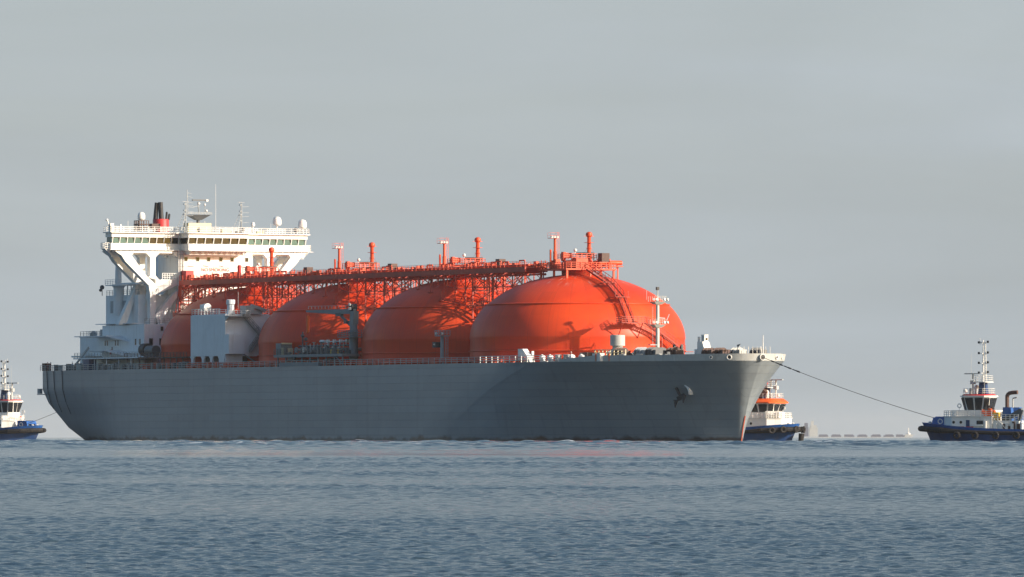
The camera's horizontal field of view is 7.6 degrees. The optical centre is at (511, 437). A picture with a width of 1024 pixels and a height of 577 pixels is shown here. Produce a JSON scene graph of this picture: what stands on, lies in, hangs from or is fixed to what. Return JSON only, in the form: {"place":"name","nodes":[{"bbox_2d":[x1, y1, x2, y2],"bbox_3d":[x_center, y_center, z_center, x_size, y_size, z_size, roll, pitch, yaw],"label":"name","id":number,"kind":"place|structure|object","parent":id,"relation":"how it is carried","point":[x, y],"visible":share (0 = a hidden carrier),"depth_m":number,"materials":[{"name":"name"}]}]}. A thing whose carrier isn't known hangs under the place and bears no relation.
{"place":"outdoors","nodes":[
{"label":"outdoors","id":0,"kind":"place"},
{"bbox_2d":[0,438,1023,576],"bbox_3d":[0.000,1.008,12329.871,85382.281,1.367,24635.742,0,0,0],"label":"sea","id":1,"kind":"structure","parent":0,"point":[793,507],"depth_m":107.25,"materials":[{"name":"liquid"}]},
{"bbox_2d":[0,360,45,439],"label":"tugboat","id":2,"kind":"object","parent":1,"relation":"on","point":[13,426],"visible":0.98,"depth_m":1728.69,"materials":[{"name":"paint"}]},
{"bbox_2d":[37,193,785,440],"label":"gas carrier","id":3,"kind":"object","parent":1,"relation":"on","point":[204,333],"visible":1,"depth_m":1532.58,"materials":[{"name":"paint"}]},
{"bbox_2d":[763,357,932,417],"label":"tow rope","id":4,"kind":"object","parent":3,"relation":"attached to","point":[837,386],"visible":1,"depth_m":1420.10,"materials":[{"name":"black fabric"}]},
{"bbox_2d":[743,379,805,440],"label":"tugboat","id":5,"kind":"object","parent":1,"relation":"on","point":[768,420],"visible":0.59,"depth_m":1515.33,"materials":[{"name":"paint"}]},
{"bbox_2d":[803,420,913,437],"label":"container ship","id":6,"kind":"object","parent":1,"relation":"on","point":[813,430],"visible":0.98,"depth_m":21987.00,"materials":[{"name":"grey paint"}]},
{"bbox_2d":[918,340,1023,440],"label":"tugboat","id":7,"kind":"object","parent":1,"relation":"on","point":[978,417],"visible":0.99,"depth_m":1386.97,"materials":[{"name":"paint"}]},
{"bbox_2d":[0,0,1023,437],"label":"sky","id":8,"kind":"structure","parent":0,"point":[834,187],"materials":[{"name":"grey"}]}
]}

